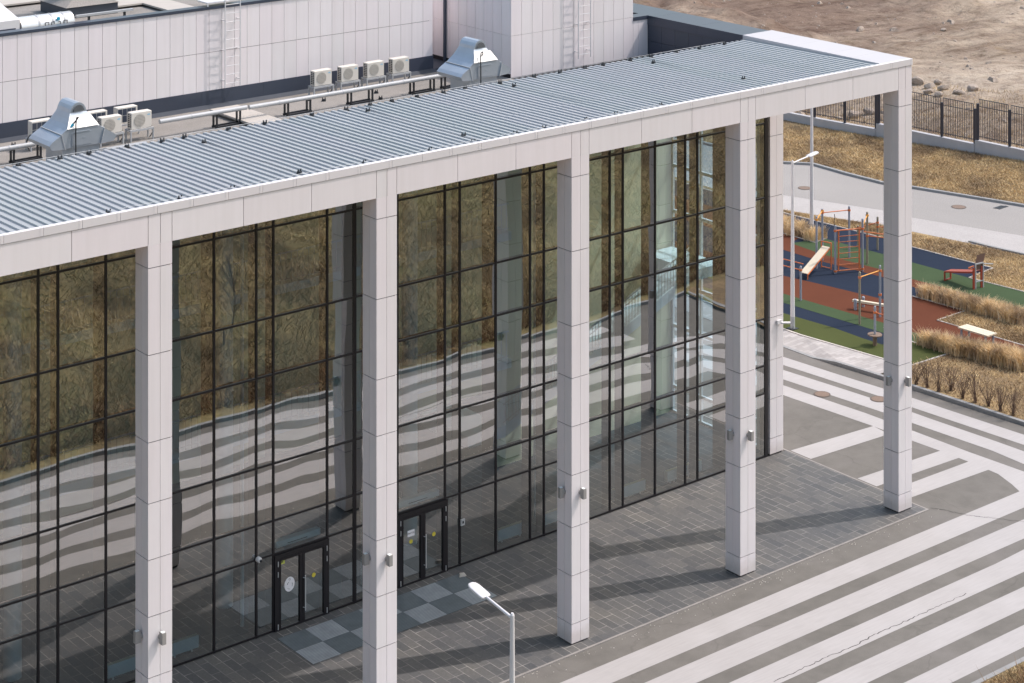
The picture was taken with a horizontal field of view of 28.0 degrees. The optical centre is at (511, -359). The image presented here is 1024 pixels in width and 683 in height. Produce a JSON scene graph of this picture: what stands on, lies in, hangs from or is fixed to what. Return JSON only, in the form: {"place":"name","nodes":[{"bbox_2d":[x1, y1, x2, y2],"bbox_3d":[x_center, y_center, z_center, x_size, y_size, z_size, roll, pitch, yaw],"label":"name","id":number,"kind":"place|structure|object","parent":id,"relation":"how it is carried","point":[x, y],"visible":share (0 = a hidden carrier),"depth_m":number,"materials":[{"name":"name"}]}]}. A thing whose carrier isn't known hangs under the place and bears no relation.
{"place":"outdoors","nodes":[
{"label":"outdoors","id":0,"kind":"place"},
{"bbox_2d":[0,0,193,9],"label":"roof slab path","id":1,"kind":"structure","parent":0,"point":[165,4],"depth_m":72.72,"materials":[{"name":"concrete"}]},
{"bbox_2d":[107,308,1023,682],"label":"asphalt","id":2,"kind":"structure","parent":0,"point":[805,424],"depth_m":66.85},
{"bbox_2d":[133,450,924,682],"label":"forecourt","id":3,"kind":"structure","parent":2,"relation":"on","point":[653,558],"depth_m":66.66,"materials":[{"name":"stone"}]},
{"bbox_2d":[278,574,496,663],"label":"paving tiles","id":4,"kind":"object","parent":3,"relation":"on","point":[430,602],"visible":0.81,"depth_m":63.78,"materials":[{"name":"tile"}]},
{"bbox_2d":[0,0,912,682],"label":"glazed building","id":5,"kind":"structure","parent":3,"relation":"on","point":[212,392],"depth_m":67.04,"materials":[{"name":"white metal"}]},
{"bbox_2d":[0,3,19,30],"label":"roof cabinet","id":6,"kind":"object","parent":5,"relation":"on","point":[9,20],"visible":0.74,"depth_m":67.99,"materials":[{"name":"white paint"}]},
{"bbox_2d":[0,142,42,164],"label":"cable conduit","id":7,"kind":"object","parent":5,"relation":"on","point":[11,148],"visible":0.8,"depth_m":63.83,"materials":[{"name":"metal"}]},
{"bbox_2d":[25,117,49,151],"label":"air conditioner","id":8,"kind":"object","parent":5,"relation":"on","point":[34,125],"visible":0.39,"depth_m":65.36,"materials":[{"name":"white metal"}]},
{"bbox_2d":[18,11,74,28],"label":"wrapped duct","id":9,"kind":"object","parent":5,"relation":"on","point":[46,19],"visible":0.48,"depth_m":68.73,"materials":[{"name":"silver metal"}]},
{"bbox_2d":[29,97,115,159],"bbox_3d":[-13.453,15.136,62.994,2.240,2.120,1.491,0,0,-39],"label":"roof ventilator","id":10,"kind":"object","parent":5,"relation":"on","point":[69,126],"visible":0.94,"depth_m":62.62,"materials":[{"name":"metal"}]},
{"bbox_2d":[40,0,118,17],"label":"roof curb","id":11,"kind":"structure","parent":5,"relation":"on","point":[76,7],"depth_m":71.06,"materials":[{"name":"metal"}]},
{"bbox_2d":[87,109,106,120],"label":"air conditioner","id":12,"kind":"object","parent":5,"relation":"on","point":[95,114],"visible":0.25,"depth_m":66.72,"materials":[{"name":"white metal"}]},
{"bbox_2d":[75,8,133,19],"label":"cable tray","id":13,"kind":"object","parent":5,"relation":"on","point":[106,12],"visible":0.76,"depth_m":70.23,"materials":[{"name":"metal"}]},
{"bbox_2d":[97,114,123,147],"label":"air conditioner","id":14,"kind":"object","parent":5,"relation":"on","point":[112,123],"visible":0.73,"depth_m":66.03,"materials":[{"name":"white metal"}]},
{"bbox_2d":[91,141,147,152],"bbox_3d":[-12.117,15.886,63.359,1.900,0.620,0.140,0,0,-39],"label":"cable tray","id":15,"kind":"object","parent":5,"relation":"on","point":[116,147],"visible":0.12,"depth_m":63.27,"materials":[{"name":"metal"}]},
{"bbox_2d":[107,654,135,679],"bbox_3d":[-11.189,30.124,60.497,1.650,0.485,0.160,0,0,-39],"label":"radiator","id":16,"kind":"object","parent":5,"relation":"in","point":[120,666],"visible":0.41,"depth_m":60.19,"materials":[{"name":"paint"}]},
{"bbox_2d":[113,104,139,137],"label":"air conditioner","id":17,"kind":"object","parent":5,"relation":"on","point":[123,110],"visible":0.44,"depth_m":67.31,"materials":[{"name":"white metal"}]},
{"bbox_2d":[133,629,142,643],"bbox_3d":[-9.701,25.815,53.296,0.215,0.313,0.150,0,0,-39],"label":"wall lamp","id":18,"kind":"object","parent":5,"relation":"attached to","point":[137,635],"visible":1,"depth_m":53.23,"materials":[{"name":"grey metal"}]},
{"bbox_2d":[125,109,153,142],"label":"air conditioner","id":19,"kind":"object","parent":5,"relation":"on","point":[137,119],"visible":1,"depth_m":66.64,"materials":[{"name":"white metal"}]},
{"bbox_2d":[158,630,165,645],"bbox_3d":[-9.064,25.815,53.234,0.150,0.313,0.215,0,0,-39],"label":"wall lamp","id":20,"kind":"object","parent":5,"relation":"attached to","point":[162,638],"visible":1,"depth_m":53.17,"materials":[{"name":"grey metal"}]},
{"bbox_2d":[172,633,198,657],"bbox_3d":[-9.854,30.124,61.574,0.980,0.485,0.160,0,0,-39],"label":"radiator","id":21,"kind":"object","parent":5,"relation":"on","point":[185,644],"visible":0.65,"depth_m":61.53,"materials":[{"name":"paint"}]},
{"bbox_2d":[158,105,247,128],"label":"cable conduit","id":22,"kind":"object","parent":5,"relation":"on","point":[213,113],"visible":0.98,"depth_m":68.30,"materials":[{"name":"metal"}]},
{"bbox_2d":[197,0,240,87],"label":"roof ladder","id":23,"kind":"object","parent":5,"relation":"attached to","point":[207,2],"visible":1,"depth_m":71.76,"materials":[{"name":"metal"}]},
{"bbox_2d":[210,105,281,124],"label":"roof walkway","id":24,"kind":"structure","parent":5,"relation":"on","point":[249,116],"depth_m":69.45,"materials":[{"name":"metal"}]},
{"bbox_2d":[275,526,319,547],"bbox_3d":[-6.699,27.876,63.929,1.630,0.200,0.235,0,0,-39],"label":"air curtain","id":25,"kind":"object","parent":5,"relation":"attached to","point":[297,536],"visible":1,"depth_m":63.86,"materials":[{"name":"white plastic"}]},
{"bbox_2d":[274,538,328,631],"bbox_3d":[-6.497,29.206,63.599,1.990,2.340,0.223,0,0,-39],"label":"double door","id":26,"kind":"structure","parent":5,"relation":"in","point":[279,559],"depth_m":63.55,"materials":[{"name":"black metal"}]},
{"bbox_2d":[308,68,333,94],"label":"air conditioner","id":27,"kind":"object","parent":5,"relation":"on","point":[320,77],"visible":0.98,"depth_m":73.10,"materials":[{"name":"white metal"}]},
{"bbox_2d":[335,64,360,90],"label":"air conditioner","id":28,"kind":"object","parent":5,"relation":"on","point":[348,73],"visible":0.97,"depth_m":73.81,"materials":[{"name":"white metal"}]},
{"bbox_2d":[248,74,449,115],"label":"cable conduit","id":29,"kind":"object","parent":5,"relation":"on","point":[340,92],"visible":0.86,"depth_m":71.83,"materials":[{"name":"metal"}]},
{"bbox_2d":[362,552,370,565],"bbox_3d":[-4.097,25.815,57.816,0.215,0.313,0.150,0,0,-39],"label":"wall lamp","id":30,"kind":"object","parent":5,"relation":"attached to","point":[366,557],"visible":1,"depth_m":57.76,"materials":[{"name":"grey metal"}]},
{"bbox_2d":[361,60,385,86],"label":"air conditioner","id":31,"kind":"object","parent":5,"relation":"on","point":[374,68],"visible":0.97,"depth_m":74.52,"materials":[{"name":"white metal"}]},
{"bbox_2d":[1,42,758,207],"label":"lightning wire","id":32,"kind":"object","parent":5,"relation":"on","point":[390,115],"visible":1,"depth_m":62.47,"materials":[{"name":"metal"}]},
{"bbox_2d":[385,553,392,566],"bbox_3d":[-3.460,25.815,57.754,0.150,0.313,0.215,0,0,-39],"label":"wall lamp","id":33,"kind":"object","parent":5,"relation":"attached to","point":[389,559],"visible":1,"depth_m":57.68,"materials":[{"name":"grey metal"}]},
{"bbox_2d":[386,56,410,82],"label":"air conditioner","id":34,"kind":"object","parent":5,"relation":"on","point":[398,65],"visible":0.98,"depth_m":75.24,"materials":[{"name":"white metal"}]},
{"bbox_2d":[399,488,438,507],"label":"air curtain","id":35,"kind":"object","parent":5,"relation":"attached to","point":[418,497],"visible":0.78,"depth_m":66.79,"materials":[{"name":"white plastic"}]},
{"bbox_2d":[397,499,447,588],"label":"double door","id":36,"kind":"structure","parent":5,"relation":"in","point":[421,512],"depth_m":66.47,"materials":[{"name":"black metal"}]},
{"bbox_2d":[437,37,510,90],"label":"roof ventilator","id":37,"kind":"object","parent":5,"relation":"on","point":[471,61],"visible":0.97,"depth_m":72.41,"materials":[{"name":"metal"}]},
{"bbox_2d":[497,520,521,542],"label":"radiator","id":38,"kind":"object","parent":5,"relation":"in","point":[509,531],"visible":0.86,"depth_m":69.37,"materials":[{"name":"metal"}]},
{"bbox_2d":[545,508,557,524],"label":"radiator","id":39,"kind":"object","parent":5,"relation":"in","point":[550,516],"visible":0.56,"depth_m":70.51,"materials":[{"name":"metal"}]},
{"bbox_2d":[558,486,565,498],"bbox_3d":[1.508,25.815,62.335,0.215,0.313,0.150,0,0,-39],"label":"wall lamp","id":40,"kind":"object","parent":5,"relation":"attached to","point":[561,491],"visible":1,"depth_m":62.27,"materials":[{"name":"grey metal"}]},
{"bbox_2d":[574,0,590,58],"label":"roof ladder","id":41,"kind":"object","parent":5,"relation":"attached to","point":[585,29],"visible":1,"depth_m":78.00,"materials":[{"name":"metal"}]},
{"bbox_2d":[579,487,586,499],"bbox_3d":[2.145,25.815,62.274,0.150,0.313,0.215,0,0,-39],"label":"wall lamp","id":42,"kind":"object","parent":5,"relation":"attached to","point":[583,492],"visible":1,"depth_m":62.21,"materials":[{"name":"grey metal"}]},
{"bbox_2d":[611,478,645,500],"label":"radiator","id":43,"kind":"object","parent":5,"relation":"in","point":[635,487],"visible":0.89,"depth_m":72.92,"materials":[{"name":"metal"}]},
{"bbox_2d":[665,467,676,482],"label":"radiator","id":44,"kind":"object","parent":5,"relation":"attached to","point":[670,474],"visible":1,"depth_m":74.06,"materials":[{"name":"metal"}]},
{"bbox_2d":[686,459,701,476],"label":"radiator","id":45,"kind":"object","parent":5,"relation":"in","point":[687,467],"visible":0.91,"depth_m":74.67,"materials":[{"name":"metal"}]},
{"bbox_2d":[671,131,756,447],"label":"end window frame","id":46,"kind":"structure","parent":5,"relation":"in","point":[701,173],"depth_m":79.79,"materials":[{"name":"white paint"}]},
{"bbox_2d":[727,429,734,440],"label":"wall lamp","id":47,"kind":"object","parent":5,"relation":"attached to","point":[730,434],"visible":1,"depth_m":66.80,"materials":[{"name":"grey metal"}]},
{"bbox_2d":[746,430,753,440],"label":"wall lamp","id":48,"kind":"object","parent":5,"relation":"attached to","point":[750,434],"visible":1,"depth_m":66.73,"materials":[{"name":"grey metal"}]},
{"bbox_2d":[776,319,790,324],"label":"bullet camera","id":49,"kind":"object","parent":5,"relation":"attached to","point":[779,321],"visible":1,"depth_m":76.84,"materials":[{"name":"white paint"}]},
{"bbox_2d":[886,376,892,385],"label":"wall lamp","id":50,"kind":"object","parent":5,"relation":"attached to","point":[889,379],"visible":1,"depth_m":71.69,"materials":[{"name":"grey metal"}]},
{"bbox_2d":[904,376,910,386],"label":"wall lamp","id":51,"kind":"object","parent":5,"relation":"attached to","point":[907,380],"visible":1,"depth_m":71.61,"materials":[{"name":"grey metal"}]},
{"bbox_2d":[500,408,928,682],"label":"forecourt kerb","id":52,"kind":"structure","parent":3,"relation":"on","point":[682,609],"depth_m":66.22,"materials":[{"name":"concrete"}]},
{"bbox_2d":[561,322,1023,682],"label":"road marking","id":53,"kind":"object","parent":2,"relation":"on","point":[918,647],"visible":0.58,"depth_m":65.37,"materials":[{"name":"white paint"}]},
{"bbox_2d":[814,391,830,396],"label":"manhole cover","id":54,"kind":"object","parent":2,"relation":"on","point":[822,394],"visible":1,"depth_m":82.87,"materials":[{"name":"metal"}]},
{"bbox_2d":[675,306,1023,682],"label":"kerb","id":55,"kind":"structure","parent":2,"relation":"on","point":[975,407],"depth_m":82.22,"materials":[{"name":"concrete"}]},
{"bbox_2d":[774,593,965,681],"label":"pavement crack","id":56,"kind":"object","parent":2,"relation":"on","point":[865,639],"visible":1,"depth_m":62.55,"materials":[{"name":"concrete"}]},
{"bbox_2d":[870,396,883,401],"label":"manhole cover","id":57,"kind":"object","parent":2,"relation":"on","point":[877,398],"visible":0.75,"depth_m":82.42,"materials":[{"name":"metal"}]},
{"bbox_2d":[675,296,883,373],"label":"side pavement","id":58,"kind":"structure","parent":0,"point":[813,347],"depth_m":87.81,"materials":[{"name":"concrete"}]},
{"bbox_2d":[707,276,919,341],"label":"playground surface","id":59,"kind":"object","parent":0,"point":[834,313],"visible":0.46,"depth_m":92.51,"materials":[{"name":"rubber"}]},
{"bbox_2d":[756,258,802,300],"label":"bars","id":60,"kind":"object","parent":59,"relation":"on","point":[800,269],"visible":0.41,"depth_m":94.31,"materials":[{"name":"orange paint"}]},
{"bbox_2d":[858,265,881,324],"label":"horizontal bar","id":61,"kind":"object","parent":59,"relation":"on","point":[859,294],"visible":1,"depth_m":91.06,"materials":[{"name":"orange paint"}]},
{"bbox_2d":[686,287,942,363],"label":"rubber olive","id":62,"kind":"object","parent":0,"point":[826,333],"visible":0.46,"depth_m":89.44,"materials":[{"name":"rubber"}]},
{"bbox_2d":[786,151,818,330],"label":"street lamp","id":63,"kind":"object","parent":62,"relation":"on","point":[792,327],"visible":1,"depth_m":90.41,"materials":[{"name":"metal"}]},
{"bbox_2d":[868,306,883,345],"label":"waist twister","id":64,"kind":"object","parent":62,"relation":"on","point":[874,334],"visible":0.84,"depth_m":88.29,"materials":[{"name":"metal"}]},
{"bbox_2d":[633,0,1023,148],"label":"earth field","id":65,"kind":"structure","parent":0,"point":[978,41],"depth_m":156.93,"materials":[{"name":"soil"}]},
{"bbox_2d":[677,0,1023,142],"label":"loose stones","id":66,"kind":"object","parent":65,"relation":"on","point":[992,79],"visible":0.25,"depth_m":154.40,"materials":[{"name":"stone"}]},
{"bbox_2d":[848,110,860,117],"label":"rock","id":67,"kind":"object","parent":65,"relation":"on","point":[852,114],"visible":0.7,"depth_m":131.81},
{"bbox_2d":[862,107,873,114],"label":"rock","id":68,"kind":"object","parent":65,"relation":"on","point":[868,111],"visible":0.57,"depth_m":132.08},
{"bbox_2d":[783,92,1023,160],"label":"metal fence","id":69,"kind":"object","parent":65,"relation":"on","point":[983,147],"visible":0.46,"depth_m":122.00,"materials":[{"name":"metal"}]},
{"bbox_2d":[794,84,1023,147],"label":"field weeds","id":70,"kind":"object","parent":65,"relation":"on","point":[931,113],"visible":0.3,"depth_m":129.83,"materials":[{"name":"plant"}]},
{"bbox_2d":[912,76,924,84],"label":"rock","id":71,"kind":"object","parent":65,"relation":"on","point":[916,80],"visible":0.89,"depth_m":138.84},
{"bbox_2d":[924,83,935,88],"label":"rock","id":72,"kind":"object","parent":65,"relation":"on","point":[929,85],"visible":0.8,"depth_m":137.80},
{"bbox_2d":[937,84,948,90],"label":"rock","id":73,"kind":"object","parent":65,"relation":"on","point":[942,87],"visible":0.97,"depth_m":135.92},
{"bbox_2d":[967,84,978,91],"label":"rock","id":74,"kind":"object","parent":65,"relation":"on","point":[972,87],"visible":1,"depth_m":135.15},
{"bbox_2d":[675,181,989,343],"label":"rubber navy","id":75,"kind":"object","parent":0,"point":[846,280],"visible":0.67,"depth_m":98.86,"materials":[{"name":"rubber"}]},
{"bbox_2d":[755,203,829,240],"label":"tall dry grass","id":76,"kind":"structure","parent":75,"relation":"on","point":[804,230],"depth_m":104.51,"materials":[{"name":"plant"}]},
{"bbox_2d":[810,108,813,229],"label":"street lamp","id":77,"kind":"object","parent":75,"relation":"on","point":[811,176],"visible":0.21,"depth_m":104.77,"materials":[{"name":"metal"}]},
{"bbox_2d":[802,240,831,279],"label":"slanted bench","id":78,"kind":"object","parent":75,"relation":"on","point":[813,262],"visible":0.86,"depth_m":98.45,"materials":[{"name":"beige paint"}]},
{"bbox_2d":[675,196,996,303],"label":"playground surface","id":79,"kind":"object","parent":75,"relation":"on","point":[802,251],"visible":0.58,"depth_m":101.67,"materials":[{"name":"rubber"}]},
{"bbox_2d":[815,206,850,268],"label":"pull up frame","id":80,"kind":"object","parent":79,"relation":"on","point":[823,212],"visible":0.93,"depth_m":100.43,"materials":[{"name":"orange paint"}]},
{"bbox_2d":[834,218,863,273],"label":"wall bars","id":81,"kind":"object","parent":75,"relation":"on","point":[859,268],"depth_m":98.54,"materials":[{"name":"orange paint"}]},
{"bbox_2d":[675,241,1023,349],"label":"playground surface","id":82,"kind":"object","parent":75,"relation":"on","point":[926,313],"visible":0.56,"depth_m":93.49,"materials":[{"name":"rubber"}]},
{"bbox_2d":[958,324,996,342],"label":"park bench","id":83,"kind":"object","parent":82,"relation":"on","point":[976,330],"visible":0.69,"depth_m":88.80,"materials":[{"name":"wood"}]},
{"bbox_2d":[675,179,1023,364],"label":"edging","id":84,"kind":"object","parent":75,"relation":"on","point":[913,296],"visible":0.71,"depth_m":93.89,"materials":[{"name":"concrete"}]},
{"bbox_2d":[794,239,1023,308],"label":"playground surface","id":85,"kind":"object","parent":75,"relation":"on","point":[923,273],"visible":0.82,"depth_m":97.91,"materials":[{"name":"rubber"}]},
{"bbox_2d":[857,212,883,263],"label":"parallel bars","id":86,"kind":"object","parent":85,"relation":"on","point":[877,226],"visible":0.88,"depth_m":99.87,"materials":[{"name":"orange paint"}]},
{"bbox_2d":[944,253,992,288],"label":"leg press bench","id":87,"kind":"object","parent":85,"relation":"on","point":[979,265],"visible":1,"depth_m":96.26,"materials":[{"name":"red paint"}]},
{"bbox_2d":[675,137,1023,235],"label":"road","id":88,"kind":"structure","parent":0,"point":[832,186],"depth_m":111.43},
{"bbox_2d":[675,136,1023,254],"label":"road kerb","id":89,"kind":"structure","parent":88,"relation":"on","point":[913,187],"depth_m":112.89,"materials":[{"name":"concrete"}]},
{"bbox_2d":[951,205,965,208],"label":"manhole cover","id":90,"kind":"object","parent":88,"relation":"on","point":[958,206],"visible":1,"depth_m":109.98,"materials":[{"name":"metal"}]},
{"bbox_2d":[675,120,1023,419],"bbox_3d":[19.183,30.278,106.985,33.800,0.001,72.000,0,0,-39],"label":"yard turf","id":91,"kind":"structure","parent":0,"point":[986,378],"depth_m":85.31,"materials":[{"name":"plant"}]},
{"bbox_2d":[912,357,927,384],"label":"bare shrub","id":92,"kind":"object","parent":91,"relation":"on","point":[916,380],"visible":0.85,"depth_m":83.68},
{"bbox_2d":[917,355,932,387],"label":"bare shrub","id":93,"kind":"object","parent":91,"relation":"on","point":[926,381],"visible":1,"depth_m":83.39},
{"bbox_2d":[930,360,948,391],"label":"bare shrub","id":94,"kind":"object","parent":91,"relation":"on","point":[938,385],"visible":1,"depth_m":82.91,"materials":[{"name":"plant"}]},
{"bbox_2d":[943,362,958,390],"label":"bare shrub","id":95,"kind":"object","parent":91,"relation":"on","point":[951,385],"visible":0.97,"depth_m":82.98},
{"bbox_2d":[951,368,972,398],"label":"bare shrub","id":96,"kind":"object","parent":91,"relation":"on","point":[963,392],"visible":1,"depth_m":82.13,"materials":[{"name":"plant"}]},
{"bbox_2d":[912,327,1023,370],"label":"tall dry grass","id":97,"kind":"structure","parent":91,"relation":"on","point":[1010,357],"depth_m":86.66,"materials":[{"name":"plant"}]},
{"bbox_2d":[913,282,1023,325],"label":"tall dry grass","id":98,"kind":"structure","parent":91,"relation":"on","point":[1000,310],"depth_m":92.78,"materials":[{"name":"plant"}]},
{"bbox_2d":[965,366,979,402],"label":"bare shrub","id":99,"kind":"object","parent":91,"relation":"on","point":[974,392],"visible":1,"depth_m":81.69,"materials":[{"name":"plant"}]},
{"bbox_2d":[977,381,994,406],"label":"bare shrub","id":100,"kind":"object","parent":91,"relation":"on","point":[989,398],"visible":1,"depth_m":81.34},
{"bbox_2d":[994,381,1009,411],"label":"bare shrub","id":101,"kind":"object","parent":91,"relation":"on","point":[999,400],"visible":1,"depth_m":80.77,"materials":[{"name":"plant"}]},
{"bbox_2d":[1003,383,1022,415],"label":"bare shrub","id":102,"kind":"object","parent":91,"relation":"on","point":[1013,403],"visible":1,"depth_m":80.31,"materials":[{"name":"plant"}]},
{"bbox_2d":[675,167,1023,253],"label":"concrete path","id":103,"kind":"structure","parent":0,"point":[1014,242],"depth_m":106.66,"materials":[{"name":"concrete"}]},
{"bbox_2d":[686,120,1023,203],"bbox_3d":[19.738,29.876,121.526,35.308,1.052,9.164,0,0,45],"label":"dry turf","id":104,"kind":"structure","parent":0,"point":[945,160],"depth_m":118.52,"materials":[{"name":"plant"}]},
{"bbox_2d":[852,296,883,309],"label":"balance beam","id":105,"kind":"structure","parent":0,"point":[864,302],"depth_m":92.92,"materials":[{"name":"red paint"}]},
{"bbox_2d":[882,342,945,356],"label":"playground surface","id":106,"kind":"object","parent":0,"point":[919,351],"visible":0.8,"depth_m":87.54,"materials":[{"name":"rubber"}]},
{"bbox_2d":[982,662,1023,682],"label":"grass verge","id":107,"kind":"structure","parent":0,"point":[1012,675],"depth_m":60.07,"materials":[{"name":"plant"}]},
{"bbox_2d":[468,582,514,682],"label":"street lamp","id":108,"kind":"object","parent":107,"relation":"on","point":[479,591],"visible":1,"depth_m":48.31,"materials":[{"name":"metal"}]},
{"bbox_2d":[979,659,1023,682],"bbox_3d":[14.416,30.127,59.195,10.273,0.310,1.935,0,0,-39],"label":"kerbside turf","id":109,"kind":"structure","parent":107,"relation":"on","point":[1016,670],"depth_m":60.04,"materials":[{"name":"plant"}]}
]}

